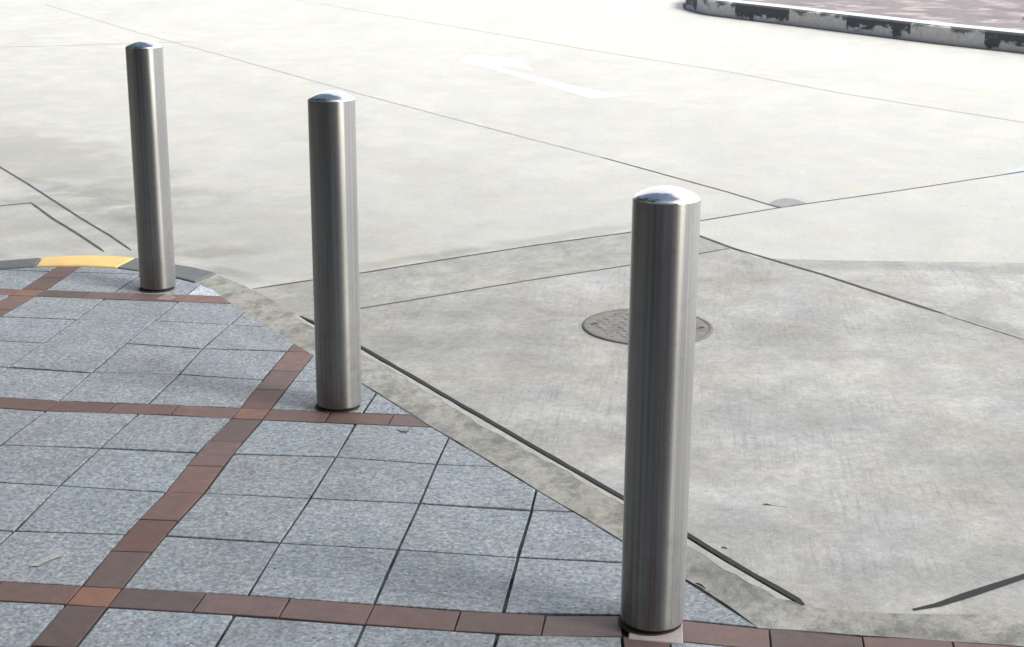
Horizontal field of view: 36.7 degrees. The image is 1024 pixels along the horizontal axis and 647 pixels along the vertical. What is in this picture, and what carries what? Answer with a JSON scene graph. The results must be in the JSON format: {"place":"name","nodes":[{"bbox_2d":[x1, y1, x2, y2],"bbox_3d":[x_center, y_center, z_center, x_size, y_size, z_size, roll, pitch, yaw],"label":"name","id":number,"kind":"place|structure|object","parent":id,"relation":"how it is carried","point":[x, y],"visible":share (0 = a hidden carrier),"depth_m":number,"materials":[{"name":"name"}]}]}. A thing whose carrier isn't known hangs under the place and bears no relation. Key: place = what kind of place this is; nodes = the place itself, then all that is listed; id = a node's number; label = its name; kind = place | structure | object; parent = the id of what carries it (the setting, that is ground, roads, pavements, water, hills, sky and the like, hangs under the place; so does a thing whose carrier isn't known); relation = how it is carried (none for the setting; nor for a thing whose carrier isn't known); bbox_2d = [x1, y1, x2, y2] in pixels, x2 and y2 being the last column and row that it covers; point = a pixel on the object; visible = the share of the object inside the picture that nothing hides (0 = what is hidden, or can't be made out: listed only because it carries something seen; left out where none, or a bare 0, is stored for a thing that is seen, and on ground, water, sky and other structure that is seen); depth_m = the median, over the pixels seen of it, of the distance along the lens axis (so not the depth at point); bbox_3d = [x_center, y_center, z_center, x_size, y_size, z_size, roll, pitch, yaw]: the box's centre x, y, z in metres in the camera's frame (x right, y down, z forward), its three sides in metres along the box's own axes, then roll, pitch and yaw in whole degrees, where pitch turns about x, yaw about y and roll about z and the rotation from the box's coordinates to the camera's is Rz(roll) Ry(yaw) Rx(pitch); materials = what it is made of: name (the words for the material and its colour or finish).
{"place":"outdoors","nodes":[
{"label":"outdoors","id":0,"kind":"place"},
{"bbox_2d":[0,267,1013,646],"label":"pavement","id":1,"kind":"structure","parent":0,"point":[184,463],"depth_m":4.08,"materials":[{"name":"granite"},{"name":"clay brick"}]},
{"bbox_2d":[125,40,175,292],"bbox_3d":[-1.444,-0.614,6.161,0.148,1.020,0.144,2,16,6],"label":"bollard","id":2,"kind":"object","parent":1,"relation":"on","point":[149,132],"visible":0.98,"depth_m":6.10,"materials":[{"name":"metal"}]},
{"bbox_2d":[308,90,361,413],"bbox_3d":[-0.548,-0.208,4.770,0.148,1.020,0.144,2,16,6],"label":"bollard","id":3,"kind":"object","parent":1,"relation":"on","point":[333,181],"visible":0.99,"depth_m":4.71,"materials":[{"name":"metal"}]},
{"bbox_2d":[618,185,700,635],"bbox_3d":[0.317,0.205,3.356,0.148,1.020,0.144,2,16,6],"label":"bollard","id":4,"kind":"object","parent":1,"relation":"on","point":[665,234],"visible":0.98,"depth_m":3.29,"materials":[{"name":"metal"}]},
{"bbox_2d":[0,0,1023,634],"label":"road","id":5,"kind":"structure","parent":0,"point":[858,392],"depth_m":7.68,"materials":[{"name":"concrete"}]},
{"bbox_2d":[0,255,215,282],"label":"painted kerb","id":6,"kind":"structure","parent":5,"relation":"on","point":[190,274],"depth_m":6.66,"materials":[{"name":"grey stone"}]},
{"bbox_2d":[460,55,630,98],"bbox_3d":[0.237,-2.175,13.419,0.632,0.001,3.192,-7,18,-24],"label":"road arrow","id":7,"kind":"object","parent":5,"relation":"on","point":[493,63],"visible":1,"depth_m":13.47,"materials":[{"name":"white paint"}]},
{"bbox_2d":[197,274,1023,646],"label":"edging","id":8,"kind":"object","parent":5,"relation":"on","point":[747,596],"visible":0.82,"depth_m":4.14,"materials":[{"name":"concrete"}]},
{"bbox_2d":[582,309,713,343],"bbox_3d":[0.512,0.010,5.816,0.494,0.005,0.494,2,16,6],"label":"manhole cover","id":9,"kind":"object","parent":5,"relation":"in","point":[612,325],"visible":0.41,"depth_m":5.80,"materials":[{"name":"metal"}]},
{"bbox_2d":[768,198,804,206],"bbox_3d":[1.433,-0.636,8.091,0.218,0.001,0.159,-11,20,-35],"label":"repair patch","id":10,"kind":"object","parent":5,"relation":"on","point":[783,202],"visible":1,"depth_m":8.09,"materials":[{"name":"grey concrete"}]},
{"bbox_2d":[683,0,1023,53],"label":"island kerb","id":11,"kind":"structure","parent":5,"relation":"on","point":[981,37],"depth_m":16.97,"materials":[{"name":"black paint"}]},
{"bbox_2d":[1005,167,1023,173],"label":"paint patch","id":12,"kind":"object","parent":5,"relation":"on","point":[1017,170],"visible":1,"depth_m":9.03,"materials":[{"name":"white paint"}]},
{"bbox_2d":[742,0,1023,29],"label":"island","id":13,"kind":"structure","parent":0,"point":[1006,14],"depth_m":18.27,"materials":[{"name":"pink brick"}]}
]}

